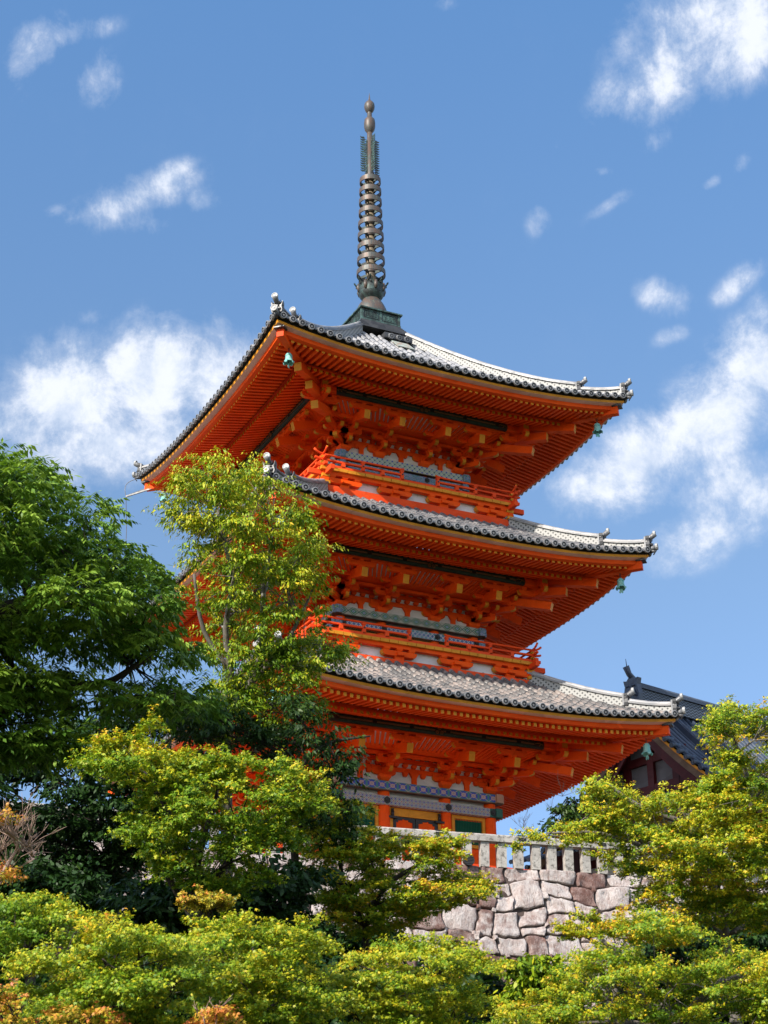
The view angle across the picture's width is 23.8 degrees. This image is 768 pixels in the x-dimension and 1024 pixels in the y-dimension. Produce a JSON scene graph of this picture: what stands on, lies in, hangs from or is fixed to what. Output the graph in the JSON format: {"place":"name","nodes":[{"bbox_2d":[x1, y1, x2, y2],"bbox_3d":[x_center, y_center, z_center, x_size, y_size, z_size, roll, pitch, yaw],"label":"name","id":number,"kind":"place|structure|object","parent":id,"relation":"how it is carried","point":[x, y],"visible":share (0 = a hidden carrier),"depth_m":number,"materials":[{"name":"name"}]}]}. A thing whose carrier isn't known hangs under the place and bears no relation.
{"place":"outdoors","nodes":[
{"label":"outdoors","id":0,"kind":"place"},
{"bbox_2d":[0,0,767,868],"label":"sky","id":1,"kind":"structure","parent":0,"point":[572,190],"materials":[{"name":"blue"}]},
{"bbox_3d":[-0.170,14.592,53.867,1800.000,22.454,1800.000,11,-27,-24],"label":"ground","id":2,"kind":"structure","parent":0,"visible":0},
{"bbox_2d":[0,787,66,885],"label":"maple shrub","id":3,"kind":"object","parent":2,"relation":"on","point":[7,868],"visible":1,"depth_m":23.98,"materials":[{"name":"orange plant"}]},
{"bbox_2d":[0,840,117,960],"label":"evergreen shrub","id":4,"kind":"object","parent":2,"relation":"on","point":[47,876],"visible":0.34,"depth_m":37.35,"materials":[{"name":"green plant"}]},
{"bbox_2d":[0,887,129,1023],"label":"maple tree","id":5,"kind":"object","parent":2,"relation":"on","point":[31,918],"visible":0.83,"depth_m":21.66,"materials":[{"name":"green plant"}]},
{"bbox_2d":[0,978,131,1023],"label":"maple shrub","id":6,"kind":"object","parent":2,"relation":"on","point":[67,1016],"visible":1,"depth_m":17.82,"materials":[{"name":"orange plant"}]},
{"bbox_2d":[0,437,236,790],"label":"broadleaf tree","id":7,"kind":"object","parent":2,"relation":"on","point":[37,557],"visible":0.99,"depth_m":31.14,"materials":[{"name":"green plant"}]},
{"bbox_2d":[0,690,240,956],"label":"evergreen tree","id":8,"kind":"object","parent":2,"relation":"on","point":[77,835],"visible":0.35,"depth_m":39.70,"materials":[{"name":"green plant"}]},
{"bbox_2d":[0,941,246,1023],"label":"evergreen shrub","id":9,"kind":"object","parent":2,"relation":"on","point":[4,982],"visible":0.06,"depth_m":26.40,"materials":[{"name":"green plant"}]},
{"bbox_2d":[0,908,250,1023],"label":"maple tree","id":10,"kind":"object","parent":2,"relation":"on","point":[140,997],"visible":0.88,"depth_m":18.51,"materials":[{"name":"green plant"}]},
{"bbox_2d":[64,704,347,962],"bbox_3d":[-2.869,6.270,28.242,4.766,6.406,4.051,11,-27,-24],"label":"maple tree","id":11,"kind":"object","parent":2,"relation":"on","point":[252,830],"visible":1,"depth_m":28.30,"materials":[{"name":"green plant"}]},
{"bbox_2d":[173,883,239,1001],"bbox_3d":[-2.397,6.834,24.566,0.868,3.620,1.518,-3,-25,5],"label":"maple sapling","id":12,"kind":"object","parent":2,"relation":"on","point":[206,901],"visible":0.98,"depth_m":24.83,"materials":[{"name":"yellow plant"}]},
{"bbox_2d":[183,994,245,1023],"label":"maple shrub","id":13,"kind":"object","parent":2,"relation":"on","point":[221,1016],"visible":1,"depth_m":17.83,"materials":[{"name":"orange plant"}]},
{"bbox_2d":[85,854,345,962],"bbox_3d":[-3.074,8.503,32.914,4.802,4.892,3.643,0,-24,-2],"label":"evergreen shrub","id":14,"kind":"object","parent":2,"relation":"on","point":[153,902],"visible":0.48,"depth_m":32.80,"materials":[{"name":"green plant"}]},
{"bbox_2d":[141,445,369,955],"bbox_3d":[-2.546,4.962,35.988,4.323,12.932,6.190,-11,-26,21],"label":"cherry tree","id":15,"kind":"object","parent":2,"relation":"on","point":[285,655],"visible":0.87,"depth_m":36.37,"materials":[{"name":"green plant"}]},
{"bbox_2d":[164,907,347,1023],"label":"maple tree","id":16,"kind":"object","parent":2,"relation":"on","point":[252,996],"visible":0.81,"depth_m":20.05,"materials":[{"name":"green plant"}]},
{"bbox_2d":[151,676,375,961],"bbox_3d":[-2.492,7.305,34.410,4.932,8.423,4.030,11,-27,-24],"label":"evergreen tree","id":17,"kind":"object","parent":2,"relation":"on","point":[256,736],"visible":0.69,"depth_m":34.98,"materials":[{"name":"green plant"}]},
{"bbox_2d":[275,911,416,967],"bbox_3d":[-0.824,10.852,39.437,3.332,4.437,3.048,-1,-24,0],"label":"evergreen shrub","id":18,"kind":"object","parent":2,"relation":"on","point":[350,945],"visible":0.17,"depth_m":39.21,"materials":[{"name":"green plant"}]},
{"bbox_2d":[240,922,497,1023],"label":"evergreen shrub","id":19,"kind":"object","parent":2,"relation":"on","point":[349,1017],"visible":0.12,"depth_m":26.34,"materials":[{"name":"green plant"}]},
{"bbox_2d":[241,842,526,869],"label":"wooden fence","id":20,"kind":"object","parent":2,"relation":"on","point":[279,846],"visible":0.02,"depth_m":50.72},
{"bbox_2d":[4,838,766,1020],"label":"retaining wall","id":21,"kind":"structure","parent":2,"relation":"on","point":[513,923],"depth_m":48.02,"materials":[{"name":"stone"}]},
{"bbox_2d":[0,802,767,882],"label":"stone fence","id":22,"kind":"object","parent":21,"relation":"on","point":[484,841],"visible":0.23,"depth_m":48.99,"materials":[{"name":"stone"}]},
{"bbox_2d":[463,854,474,869],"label":"floodlight","id":23,"kind":"object","parent":22,"relation":"attached to","point":[469,861],"visible":0.79,"depth_m":48.31,"materials":[{"name":"metal"}]},
{"bbox_2d":[97,94,685,865],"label":"pagoda","id":24,"kind":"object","parent":2,"relation":"on","point":[417,466],"visible":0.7,"depth_m":56.23,"materials":[{"name":"paint"}]},
{"bbox_2d":[110,479,134,843],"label":"conductor cable","id":25,"kind":"object","parent":24,"relation":"hanging from","point":[126,536],"visible":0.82,"depth_m":63.80,"materials":[{"name":"grey metal"}]},
{"bbox_2d":[159,488,167,505],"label":"wind bell","id":26,"kind":"object","parent":24,"relation":"hanging from","point":[162,499],"visible":0.69,"depth_m":63.43,"materials":[{"name":"metal"}]},
{"bbox_2d":[283,348,293,367],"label":"wind bell","id":27,"kind":"object","parent":24,"relation":"hanging from","point":[288,360],"visible":1,"depth_m":54.55,"materials":[{"name":"metal"}]},
{"bbox_2d":[356,804,378,840],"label":"lattice window","id":28,"kind":"structure","parent":24,"relation":"in","point":[375,821],"depth_m":53.16,"materials":[{"name":"paint"}]},
{"bbox_2d":[389,807,444,856],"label":"door","id":29,"kind":"structure","parent":24,"relation":"in","point":[399,818],"depth_m":53.78,"materials":[{"name":"wood"}]},
{"bbox_2d":[451,815,485,863],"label":"lattice window","id":30,"kind":"structure","parent":24,"relation":"in","point":[459,825],"depth_m":54.49,"materials":[{"name":"paint"}]},
{"bbox_2d":[592,420,602,436],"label":"wind bell","id":31,"kind":"object","parent":24,"relation":"hanging from","point":[597,431],"visible":1,"depth_m":58.95,"materials":[{"name":"metal"}]},
{"bbox_2d":[616,573,625,592],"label":"wind bell","id":32,"kind":"object","parent":24,"relation":"hanging from","point":[621,586],"visible":1,"depth_m":56.56,"materials":[{"name":"metal"}]},
{"bbox_2d":[641,741,652,759],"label":"wind bell","id":33,"kind":"object","parent":24,"relation":"hanging from","point":[646,752],"visible":1,"depth_m":54.19,"materials":[{"name":"metal"}]},
{"bbox_2d":[279,797,504,953],"bbox_3d":[0.199,8.695,35.217,4.428,6.562,3.513,-2,-25,4],"label":"maple tree","id":34,"kind":"object","parent":2,"relation":"on","point":[364,853],"visible":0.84,"depth_m":35.43,"materials":[{"name":"green plant"}]},
{"bbox_2d":[301,929,519,1023],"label":"maple tree","id":35,"kind":"object","parent":2,"relation":"on","point":[388,1005],"visible":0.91,"depth_m":21.37,"materials":[{"name":"green plant"}]},
{"bbox_2d":[417,949,511,1023],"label":"evergreen shrub","id":36,"kind":"object","parent":2,"relation":"on","point":[498,986],"visible":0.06,"depth_m":37.38,"materials":[{"name":"green plant"}]},
{"bbox_2d":[491,951,589,1021],"bbox_3d":[2.962,9.731,32.568,2.000,3.557,2.388,0,-24,-2],"label":"shrub","id":37,"kind":"object","parent":2,"relation":"on","point":[528,966],"visible":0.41,"depth_m":32.53,"materials":[{"name":"green plant"}]},
{"bbox_2d":[513,776,584,834],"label":"broadleaf tree","id":38,"kind":"object","parent":2,"relation":"on","point":[567,811],"visible":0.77,"depth_m":52.68,"materials":[{"name":"green plant"}]},
{"bbox_2d":[549,907,617,1001],"bbox_3d":[3.694,9.344,32.443,1.058,4.318,1.759,-13,-27,25],"label":"maple sapling","id":39,"kind":"object","parent":2,"relation":"on","point":[570,925],"visible":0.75,"depth_m":32.87,"materials":[{"name":"green plant"}]},
{"bbox_2d":[467,900,767,1023],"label":"maple tree","id":40,"kind":"object","parent":2,"relation":"on","point":[710,990],"visible":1,"depth_m":23.37,"materials":[{"name":"green plant"}]},
{"bbox_2d":[494,694,767,1023],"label":"maple tree","id":41,"kind":"object","parent":2,"relation":"on","point":[714,868],"visible":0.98,"depth_m":29.14,"materials":[{"name":"green plant"}]},
{"bbox_2d":[509,659,767,882],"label":"temple hall","id":42,"kind":"structure","parent":2,"relation":"on","point":[676,758],"depth_m":66.55,"materials":[{"name":"tile"}]},
{"bbox_2d":[587,901,767,1023],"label":"evergreen shrub","id":43,"kind":"object","parent":2,"relation":"on","point":[760,941],"visible":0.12,"depth_m":35.12,"materials":[{"name":"green plant"}]}
]}

